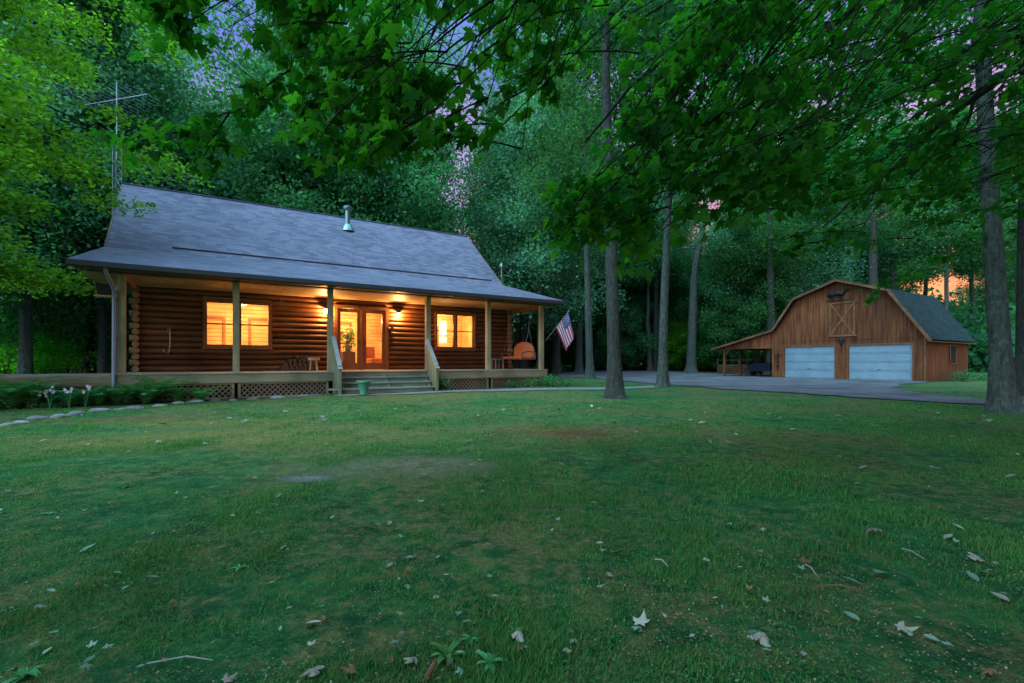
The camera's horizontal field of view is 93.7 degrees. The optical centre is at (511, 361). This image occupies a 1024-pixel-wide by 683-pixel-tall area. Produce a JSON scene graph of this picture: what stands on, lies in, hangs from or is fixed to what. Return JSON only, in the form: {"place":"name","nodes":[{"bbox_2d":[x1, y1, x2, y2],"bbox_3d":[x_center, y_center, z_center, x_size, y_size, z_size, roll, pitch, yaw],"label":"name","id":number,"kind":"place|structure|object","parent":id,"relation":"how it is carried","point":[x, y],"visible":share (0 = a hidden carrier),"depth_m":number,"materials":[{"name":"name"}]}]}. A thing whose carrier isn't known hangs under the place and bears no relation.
{"place":"outdoors","nodes":[
{"label":"outdoors","id":0,"kind":"place"},
{"bbox_2d":[52,82,156,385],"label":"antenna tower","id":1,"kind":"structure","parent":0,"point":[116,95],"depth_m":18.77,"materials":[{"name":"silver metal"}]},
{"bbox_2d":[334,386,654,395],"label":"porch path","id":2,"kind":"structure","parent":0,"point":[557,388],"depth_m":17.46,"materials":[{"name":"concrete"}]},
{"bbox_2d":[0,363,1023,682],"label":"lawn","id":3,"kind":"structure","parent":0,"point":[512,557],"depth_m":3.03,"materials":[{"name":"plant"}]},
{"bbox_2d":[2,664,48,682],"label":"broadleaf weed","id":4,"kind":"object","parent":3,"relation":"on","point":[23,673],"visible":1,"depth_m":1.70,"materials":[{"name":"plant"}]},
{"bbox_2d":[0,0,214,301],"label":"lime tree","id":5,"kind":"object","parent":3,"relation":"on","point":[16,152],"visible":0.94,"depth_m":13.00,"materials":[{"name":"green plant"}]},
{"bbox_2d":[0,398,246,408],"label":"flower bed","id":6,"kind":"object","parent":3,"relation":"on","point":[118,404],"visible":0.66,"depth_m":12.15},
{"bbox_2d":[0,378,65,408],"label":"fern","id":7,"kind":"object","parent":6,"relation":"on","point":[9,401],"visible":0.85,"depth_m":10.93,"materials":[{"name":"plant"}]},
{"bbox_2d":[0,382,75,407],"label":"fern","id":8,"kind":"object","parent":6,"relation":"on","point":[27,401],"visible":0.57,"depth_m":11.19,"materials":[{"name":"plant"}]},
{"bbox_2d":[23,399,81,408],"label":"ground cover plant","id":9,"kind":"object","parent":6,"relation":"on","point":[54,404],"visible":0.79,"depth_m":11.35,"materials":[{"name":"green plant"}]},
{"bbox_2d":[49,389,97,405],"bbox_3d":[-10.678,0.893,11.669,1.224,0.412,1.097,0,0,28],"label":"fern","id":10,"kind":"object","parent":6,"relation":"on","point":[74,399],"visible":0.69,"depth_m":11.58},
{"bbox_2d":[73,388,124,404],"bbox_3d":[-10.314,0.878,11.937,1.312,0.441,1.175,0,0,26],"label":"fern","id":11,"kind":"object","parent":6,"relation":"on","point":[100,399],"visible":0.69,"depth_m":11.90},
{"bbox_2d":[90,387,137,403],"bbox_3d":[-9.996,0.859,12.093,1.399,0.471,1.254,0,0,24],"label":"fern","id":12,"kind":"object","parent":6,"relation":"on","point":[114,397],"visible":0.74,"depth_m":12.00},
{"bbox_2d":[84,382,159,403],"bbox_3d":[-9.830,0.797,12.171,1.567,0.588,1.749,0,0,-36],"label":"fern","id":13,"kind":"object","parent":6,"relation":"on","point":[127,398],"visible":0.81,"depth_m":12.13,"materials":[{"name":"plant"}]},
{"bbox_2d":[114,382,175,403],"bbox_3d":[-9.417,0.822,12.413,1.574,0.529,1.410,0,0,-5],"label":"fern","id":14,"kind":"object","parent":6,"relation":"on","point":[145,398],"visible":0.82,"depth_m":12.28,"materials":[{"name":"plant"}]},
{"bbox_2d":[119,374,199,401],"bbox_3d":[-9.255,0.708,12.682,1.861,0.757,1.557,0,0,-17],"label":"fern","id":15,"kind":"object","parent":6,"relation":"on","point":[158,398],"visible":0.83,"depth_m":12.58,"materials":[{"name":"plant"}]},
{"bbox_2d":[177,386,222,399],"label":"fern","id":16,"kind":"object","parent":6,"relation":"on","point":[201,394],"visible":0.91,"depth_m":12.98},
{"bbox_2d":[0,182,564,405],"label":"log cabin","id":17,"kind":"object","parent":3,"relation":"on","point":[187,269],"visible":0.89,"depth_m":17.23,"materials":[{"name":"brown wood"}]},
{"bbox_2d":[94,277,116,297],"bbox_3d":[-11.110,-2.155,13.113,0.440,0.790,0.300,0,0,-32],"label":"bird feeder","id":18,"kind":"object","parent":17,"relation":"hanging from","point":[104,290],"visible":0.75,"depth_m":13.01,"materials":[{"name":"wood"}]},
{"bbox_2d":[201,298,273,349],"bbox_3d":[-9.183,-1.228,16.120,2.100,1.645,0.295,0,0,-32],"label":"window","id":19,"kind":"structure","parent":17,"relation":"in","point":[205,346],"depth_m":16.06,"materials":[{"name":"brown glass"}]},
{"bbox_2d":[341,327,356,362],"bbox_3d":[-6.538,-0.532,19.172,0.768,1.704,0.853,0,0,5],"label":"potted houseplant","id":20,"kind":"object","parent":17,"relation":"on","point":[348,355],"visible":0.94,"depth_m":19.05,"materials":[{"name":"green plant"}]},
{"bbox_2d":[337,308,360,369],"bbox_3d":[-6.116,-0.837,18.013,0.865,2.295,0.097,0,0,-32],"label":"door","id":21,"kind":"structure","parent":17,"relation":"in","point":[346,366],"depth_m":18.08,"materials":[{"name":"brown wood"}]},
{"bbox_2d":[363,309,384,369],"bbox_3d":[-5.325,-0.837,18.540,0.865,2.295,0.045,0,0,-32],"label":"door","id":22,"kind":"structure","parent":17,"relation":"in","point":[366,366],"depth_m":18.50,"materials":[{"name":"brown wood"}]},
{"bbox_2d":[434,311,477,350],"bbox_3d":[-2.407,-1.267,20.372,1.980,1.605,0.295,0,0,-32],"label":"window","id":23,"kind":"structure","parent":17,"relation":"in","point":[473,348],"depth_m":20.31,"materials":[{"name":"brown glass"}]},
{"bbox_2d":[501,309,535,359],"bbox_3d":[0.252,-1.195,20.537,0.720,2.230,1.660,0,0,-32],"label":"porch swing","id":24,"kind":"object","parent":17,"relation":"hanging from","point":[524,350],"visible":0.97,"depth_m":20.45,"materials":[{"name":"brown"}]},
{"bbox_2d":[545,311,573,350],"bbox_3d":[1.953,-1.213,19.611,1.257,1.634,0.300,0,0,40],"label":"porch flag","id":25,"kind":"object","parent":17,"relation":"attached to","point":[564,329],"visible":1,"depth_m":19.42,"materials":[{"name":"multicoloured fabric"}]},
{"bbox_2d":[429,640,466,667],"bbox_3d":[-0.234,1.095,1.796,0.163,0.059,0.168,0,0,0],"label":"broadleaf weed","id":26,"kind":"object","parent":3,"relation":"on","point":[451,647],"visible":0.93,"depth_m":1.80,"materials":[{"name":"plant"}]},
{"bbox_2d":[475,651,506,673],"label":"broadleaf weed","id":27,"kind":"object","parent":3,"relation":"on","point":[487,656],"visible":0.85,"depth_m":1.75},
{"bbox_2d":[0,394,1023,682],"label":"clover","id":28,"kind":"object","parent":3,"relation":"on","point":[544,594],"visible":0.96,"depth_m":2.39,"materials":[{"name":"green plant"}]},
{"bbox_2d":[0,396,1023,682],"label":"leaf crumbs","id":29,"kind":"object","parent":3,"relation":"on","point":[590,586],"visible":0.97,"depth_m":2.26,"materials":[{"name":"plant"}]},
{"bbox_2d":[447,85,620,368],"bbox_3d":[1.864,-10.983,39.648,15.144,24.479,12.743,0,0,-26],"label":"forest tree","id":30,"kind":"object","parent":3,"relation":"on","point":[523,363],"visible":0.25,"depth_m":37.97,"materials":[{"name":"green plant"}]},
{"bbox_2d":[458,87,630,368],"bbox_3d":[1.993,-10.012,36.812,11.722,22.519,13.932,0,0,-32],"label":"forest tree","id":31,"kind":"object","parent":3,"relation":"on","point":[542,256],"visible":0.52,"depth_m":34.84,"materials":[{"name":"green plant"}]},
{"bbox_2d":[88,0,1023,281],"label":"overhanging maple","id":32,"kind":"object","parent":3,"relation":"on","point":[722,30],"visible":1,"depth_m":4.91,"materials":[{"name":"green plant"}]},
{"bbox_2d":[402,0,714,398],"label":"yard tree","id":33,"kind":"object","parent":3,"relation":"on","point":[614,388],"visible":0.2,"depth_m":14.46,"materials":[{"name":"green plant"}]},
{"bbox_2d":[474,34,655,373],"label":"forest tree","id":34,"kind":"object","parent":3,"relation":"on","point":[557,368],"visible":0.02,"depth_m":42.70,"materials":[{"name":"green plant"}]},
{"bbox_2d":[533,86,625,373],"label":"pale tree","id":35,"kind":"object","parent":3,"relation":"on","point":[578,369],"visible":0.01,"depth_m":42.78,"materials":[{"name":"green plant"}]},
{"bbox_2d":[494,7,673,378],"bbox_3d":[4.816,-11.512,31.054,11.153,25.454,11.700,0,0,36],"label":"pale tree","id":36,"kind":"object","parent":3,"relation":"on","point":[584,147],"visible":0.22,"depth_m":30.67,"materials":[{"name":"green plant"}]},
{"bbox_2d":[550,0,828,387],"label":"pale tree","id":37,"kind":"object","parent":3,"relation":"on","point":[662,380],"visible":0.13,"depth_m":20.57,"materials":[{"name":"green plant"}]},
{"bbox_2d":[636,91,765,372],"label":"forked tree","id":38,"kind":"object","parent":3,"relation":"on","point":[691,364],"visible":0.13,"depth_m":45.71,"materials":[{"name":"green plant"}]},
{"bbox_2d":[686,269,743,358],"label":"young tree","id":39,"kind":"object","parent":3,"relation":"on","point":[715,341],"visible":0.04,"depth_m":52.49,"materials":[{"name":"green plant"}]},
{"bbox_2d":[682,223,764,366],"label":"young tree","id":40,"kind":"object","parent":3,"relation":"on","point":[713,277],"visible":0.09,"depth_m":49.90,"materials":[{"name":"green plant"}]},
{"bbox_2d":[697,290,766,368],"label":"sapling","id":41,"kind":"object","parent":3,"relation":"on","point":[732,305],"visible":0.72,"depth_m":44.64,"materials":[{"name":"green plant"}]},
{"bbox_2d":[688,215,777,366],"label":"young tree","id":42,"kind":"object","parent":3,"relation":"on","point":[723,291],"visible":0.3,"depth_m":45.94,"materials":[{"name":"green plant"}]},
{"bbox_2d":[709,234,808,372],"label":"young tree","id":43,"kind":"object","parent":3,"relation":"on","point":[755,258],"visible":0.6,"depth_m":43.25,"materials":[{"name":"green plant"}]},
{"bbox_2d":[698,103,840,373],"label":"tree","id":44,"kind":"object","parent":3,"relation":"on","point":[770,230],"visible":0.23,"depth_m":41.78,"materials":[{"name":"green plant"}]},
{"bbox_2d":[728,261,819,358],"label":"young tree","id":45,"kind":"object","parent":3,"relation":"on","point":[794,288],"visible":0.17,"depth_m":44.04,"materials":[{"name":"green plant"}]},
{"bbox_2d":[710,279,976,380],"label":"gambrel barn","id":46,"kind":"structure","parent":3,"relation":"on","point":[894,335],"depth_m":28.58,"materials":[{"name":"wood"}]},
{"bbox_2d":[785,346,833,378],"bbox_3d":[19.063,0.080,30.804,0.090,2.060,3.020,0,0,-32],"label":"garage door","id":47,"kind":"structure","parent":46,"relation":"in","point":[800,362],"depth_m":30.72,"materials":[{"name":"white metal"}]},
{"bbox_2d":[828,301,856,336],"bbox_3d":[20.018,-2.565,29.111,0.063,2.090,1.560,0,0,-32],"label":"loft door","id":48,"kind":"structure","parent":46,"relation":"in","point":[842,315],"depth_m":29.09,"materials":[{"name":"wood"}]},
{"bbox_2d":[849,344,911,380],"bbox_3d":[21.094,0.080,27.572,0.090,2.060,3.070,0,0,-32],"label":"garage door","id":49,"kind":"structure","parent":46,"relation":"in","point":[866,362],"depth_m":27.47,"materials":[{"name":"white metal"}]},
{"bbox_2d":[664,0,1023,413],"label":"maple","id":50,"kind":"object","parent":3,"relation":"on","point":[1002,395],"visible":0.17,"depth_m":10.55,"materials":[{"name":"green plant"}]},
{"bbox_2d":[856,212,1003,304],"bbox_3d":[9.743,-2.471,11.075,2.936,2.204,0.953,0,0,32],"label":"drooping branch","id":51,"kind":"object","parent":50,"relation":"attached to","point":[947,259],"visible":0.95,"depth_m":10.99,"materials":[{"name":"plant"}]},
{"bbox_2d":[791,31,976,285],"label":"tree","id":52,"kind":"object","parent":3,"relation":"on","point":[873,261],"visible":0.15,"depth_m":40.78,"materials":[{"name":"green plant"}]},
{"bbox_2d":[811,0,1023,396],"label":"dark tree","id":53,"kind":"object","parent":3,"relation":"on","point":[1019,342],"visible":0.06,"depth_m":15.50,"materials":[{"name":"green plant"}]},
{"bbox_2d":[940,369,986,381],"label":"shrub","id":54,"kind":"object","parent":3,"relation":"on","point":[964,378],"visible":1,"depth_m":26.00,"materials":[{"name":"green plant"}]},
{"bbox_2d":[51,366,987,386],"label":"forest floor","id":55,"kind":"structure","parent":0,"point":[643,369],"depth_m":58.13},
{"bbox_2d":[0,344,48,373],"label":"sapling","id":56,"kind":"object","parent":55,"relation":"on","point":[7,370],"visible":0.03,"depth_m":30.10,"materials":[{"name":"green plant"}]},
{"bbox_2d":[0,296,97,377],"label":"sapling","id":57,"kind":"object","parent":55,"relation":"on","point":[49,358],"visible":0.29,"depth_m":25.01,"materials":[{"name":"green plant"}]},
{"bbox_2d":[0,164,105,359],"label":"young tree","id":58,"kind":"object","parent":55,"relation":"on","point":[16,306],"visible":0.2,"depth_m":22.53,"materials":[{"name":"green plant"}]},
{"bbox_2d":[0,88,109,324],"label":"young tree","id":59,"kind":"object","parent":55,"relation":"on","point":[53,233],"visible":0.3,"depth_m":20.26,"materials":[{"name":"green plant"}]},
{"bbox_2d":[5,243,132,377],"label":"sapling","id":60,"kind":"object","parent":55,"relation":"on","point":[84,337],"visible":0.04,"depth_m":27.67,"materials":[{"name":"green plant"}]},
{"bbox_2d":[0,143,150,373],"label":"young tree","id":61,"kind":"object","parent":55,"relation":"on","point":[50,327],"visible":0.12,"depth_m":23.53,"materials":[{"name":"green plant"}]},
{"bbox_2d":[0,0,178,365],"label":"forest tree","id":62,"kind":"object","parent":55,"relation":"on","point":[82,127],"visible":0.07,"depth_m":23.29,"materials":[{"name":"green plant"}]},
{"bbox_2d":[57,301,135,372],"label":"sapling","id":63,"kind":"object","parent":55,"relation":"on","point":[110,357],"visible":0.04,"depth_m":31.87,"materials":[{"name":"green plant"}]},
{"bbox_2d":[4,14,191,372],"bbox_3d":[-23.817,-10.764,27.361,11.590,24.017,11.869,0,0,-19],"label":"forest tree","id":64,"kind":"object","parent":55,"relation":"on","point":[93,329],"visible":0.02,"depth_m":26.99,"materials":[{"name":"green plant"}]},
{"bbox_2d":[0,0,203,373],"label":"forest tree","id":65,"kind":"object","parent":55,"relation":"on","point":[25,350],"visible":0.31,"depth_m":21.35,"materials":[{"name":"green plant"}]},
{"bbox_2d":[0,0,224,372],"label":"forest tree","id":66,"kind":"object","parent":55,"relation":"on","point":[124,32],"visible":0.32,"depth_m":23.06,"materials":[{"name":"green plant"}]},
{"bbox_2d":[45,26,266,302],"bbox_3d":[-25.213,-12.146,32.268,16.594,26.823,13.963,0,0,-18],"label":"forest tree","id":67,"kind":"object","parent":55,"relation":"on","point":[193,82],"visible":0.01,"depth_m":32.39,"materials":[{"name":"green plant"}]},
{"bbox_2d":[47,90,273,355],"bbox_3d":[-19.781,-7.274,28.300,13.209,17.128,11.901,0,0,-23],"label":"young tree","id":68,"kind":"object","parent":55,"relation":"on","point":[194,186],"visible":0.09,"depth_m":26.76,"materials":[{"name":"green plant"}]},
{"bbox_2d":[185,107,339,214],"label":"young tree","id":69,"kind":"object","parent":55,"relation":"on","point":[254,157],"visible":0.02,"depth_m":30.82,"materials":[{"name":"green plant"}]},
{"bbox_2d":[126,0,400,217],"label":"forest tree","id":70,"kind":"object","parent":55,"relation":"on","point":[242,74],"visible":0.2,"depth_m":27.48,"materials":[{"name":"green plant"}]},
{"bbox_2d":[209,4,327,190],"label":"forest tree","id":71,"kind":"object","parent":55,"relation":"on","point":[239,79],"depth_m":37.27,"materials":[{"name":"green plant"}]},
{"bbox_2d":[185,39,376,217],"bbox_3d":[-18.140,-11.402,36.549,15.666,25.322,13.182,0,0,-15],"label":"forest tree","id":72,"kind":"object","parent":55,"relation":"on","point":[242,93],"depth_m":34.20,"materials":[{"name":"green plant"}]},
{"bbox_2d":[229,68,414,223],"bbox_3d":[-12.334,-8.779,31.447,11.774,20.110,11.622,0,0,-26],"label":"young tree","id":73,"kind":"object","parent":55,"relation":"on","point":[340,191],"visible":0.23,"depth_m":29.43,"materials":[{"name":"green plant"}]},
{"bbox_2d":[288,0,489,256],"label":"forest tree","id":74,"kind":"object","parent":55,"relation":"on","point":[429,182],"visible":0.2,"depth_m":31.33,"materials":[{"name":"green plant"}]},
{"bbox_2d":[312,0,486,232],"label":"forest tree","id":75,"kind":"object","parent":55,"relation":"on","point":[441,60],"visible":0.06,"depth_m":35.63,"materials":[{"name":"green plant"}]},
{"bbox_2d":[349,111,460,234],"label":"forest tree","id":76,"kind":"object","parent":55,"relation":"on","point":[403,186],"visible":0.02,"depth_m":43.26,"materials":[{"name":"green plant"}]},
{"bbox_2d":[447,110,536,368],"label":"forest tree","id":77,"kind":"object","parent":55,"relation":"on","point":[478,186],"depth_m":50.75,"materials":[{"name":"green plant"}]},
{"bbox_2d":[461,109,529,368],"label":"forest tree","id":78,"kind":"object","parent":55,"relation":"on","point":[516,342],"visible":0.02,"depth_m":48.33,"materials":[{"name":"green plant"}]},
{"bbox_2d":[441,26,596,368],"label":"forest tree","id":79,"kind":"object","parent":55,"relation":"on","point":[494,100],"visible":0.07,"depth_m":40.32,"materials":[{"name":"green plant"}]},
{"bbox_2d":[37,283,1015,371],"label":"woodland","id":80,"kind":"object","parent":55,"relation":"on","point":[977,356],"visible":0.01,"depth_m":53.53,"materials":[{"name":"green plant"}]},
{"bbox_2d":[512,322,550,368],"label":"sapling","id":81,"kind":"object","parent":55,"relation":"on","point":[533,332],"visible":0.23,"depth_m":57.01,"materials":[{"name":"green plant"}]},
{"bbox_2d":[488,159,605,372],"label":"forest tree","id":82,"kind":"object","parent":55,"relation":"on","point":[552,347],"depth_m":46.70,"materials":[{"name":"green plant"}]},
{"bbox_2d":[544,312,594,370],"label":"sapling","id":83,"kind":"object","parent":55,"relation":"on","point":[572,351],"visible":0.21,"depth_m":54.59,"materials":[{"name":"green plant"}]},
{"bbox_2d":[572,249,645,369],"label":"young tree","id":84,"kind":"object","parent":55,"relation":"on","point":[596,303],"visible":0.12,"depth_m":57.22,"materials":[{"name":"green plant"}]},
{"bbox_2d":[582,287,652,369],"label":"sapling","id":85,"kind":"object","parent":55,"relation":"on","point":[629,329],"visible":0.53,"depth_m":55.05,"materials":[{"name":"green plant"}]},
{"bbox_2d":[593,260,668,369],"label":"young tree","id":86,"kind":"object","parent":55,"relation":"on","point":[633,308],"visible":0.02,"depth_m":59.73,"materials":[{"name":"green plant"}]},
{"bbox_2d":[597,286,674,370],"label":"sapling","id":87,"kind":"object","parent":55,"relation":"on","point":[641,304],"visible":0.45,"depth_m":56.49,"materials":[{"name":"green plant"}]},
{"bbox_2d":[617,141,706,370],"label":"forest tree","id":88,"kind":"object","parent":55,"relation":"on","point":[649,360],"visible":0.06,"depth_m":54.47,"materials":[{"name":"green plant"}]},
{"bbox_2d":[640,276,689,369],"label":"young tree","id":89,"kind":"object","parent":55,"relation":"on","point":[673,307],"visible":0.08,"depth_m":59.62,"materials":[{"name":"green plant"}]},
{"bbox_2d":[617,167,721,370],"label":"dark tree","id":90,"kind":"object","parent":55,"relation":"on","point":[656,319],"visible":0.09,"depth_m":54.69,"materials":[{"name":"green plant"}]},
{"bbox_2d":[644,250,711,369],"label":"young tree","id":91,"kind":"object","parent":55,"relation":"on","point":[685,306],"visible":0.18,"depth_m":57.16,"materials":[{"name":"green plant"}]},
{"bbox_2d":[645,315,715,370],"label":"sapling","id":92,"kind":"object","parent":55,"relation":"on","point":[680,349],"visible":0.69,"depth_m":55.80,"materials":[{"name":"green plant"}]},
{"bbox_2d":[669,252,723,370],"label":"young tree","id":93,"kind":"object","parent":55,"relation":"on","point":[701,300],"visible":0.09,"depth_m":56.03,"materials":[{"name":"green plant"}]},
{"bbox_2d":[696,329,754,368],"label":"sapling","id":94,"kind":"object","parent":55,"relation":"on","point":[728,360],"visible":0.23,"depth_m":54.12,"materials":[{"name":"green plant"}]},
{"bbox_2d":[749,170,871,326],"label":"forest tree","id":95,"kind":"object","parent":55,"relation":"on","point":[844,268],"visible":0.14,"depth_m":45.59,"materials":[{"name":"green plant"}]},
{"bbox_2d":[777,118,900,289],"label":"forest tree","id":96,"kind":"object","parent":55,"relation":"on","point":[849,235],"visible":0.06,"depth_m":48.66,"materials":[{"name":"green plant"}]},
{"bbox_2d":[820,176,913,290],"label":"forest tree","id":97,"kind":"object","parent":55,"relation":"on","point":[884,252],"visible":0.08,"depth_m":52.09,"materials":[{"name":"green plant"}]},
{"bbox_2d":[840,104,969,289],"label":"forest tree","id":98,"kind":"object","parent":55,"relation":"on","point":[866,263],"visible":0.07,"depth_m":51.15,"materials":[{"name":"green plant"}]},
{"bbox_2d":[880,121,982,295],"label":"forest tree","id":99,"kind":"object","parent":55,"relation":"on","point":[925,292],"visible":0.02,"depth_m":60.09,"materials":[{"name":"green plant"}]},
{"bbox_2d":[877,87,1017,309],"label":"forest tree","id":100,"kind":"object","parent":55,"relation":"on","point":[916,266],"visible":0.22,"depth_m":46.70,"materials":[{"name":"green plant"}]},
{"bbox_2d":[927,127,1017,370],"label":"forest tree","id":101,"kind":"object","parent":55,"relation":"on","point":[971,290],"visible":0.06,"depth_m":55.90,"materials":[{"name":"green plant"}]},
{"bbox_2d":[929,220,1015,309],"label":"forest tree","id":102,"kind":"object","parent":55,"relation":"on","point":[968,286],"visible":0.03,"depth_m":69.36,"materials":[{"name":"green plant"}]},
{"bbox_2d":[928,100,1018,287],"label":"forest tree","id":103,"kind":"object","parent":55,"relation":"on","point":[1013,268],"visible":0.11,"depth_m":46.04,"materials":[{"name":"green plant"}]},
{"bbox_2d":[951,181,1017,310],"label":"forest tree","id":104,"kind":"object","parent":55,"relation":"on","point":[1013,296],"visible":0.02,"depth_m":62.63,"materials":[{"name":"green plant"}]},
{"bbox_2d":[163,0,1019,303],"label":"sky","id":105,"kind":"structure","parent":0,"point":[952,285],"materials":[{"name":"blue"}]},
{"bbox_2d":[555,370,1023,404],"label":"driveway","id":106,"kind":"structure","parent":0,"point":[883,389],"depth_m":22.46,"materials":[{"name":"asphalt"}]},
{"bbox_2d":[717,358,762,374],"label":"firewood rack","id":107,"kind":"object","parent":106,"relation":"on","point":[732,370],"visible":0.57,"depth_m":40.98,"materials":[{"name":"brown wood"}]},
{"bbox_2d":[748,363,771,375],"bbox_3d":[18.205,0.599,34.880,2.809,0.998,2.120,0,0,-32],"label":"utility trailer","id":108,"kind":"object","parent":106,"relation":"on","point":[753,368],"visible":0.7,"depth_m":34.62,"materials":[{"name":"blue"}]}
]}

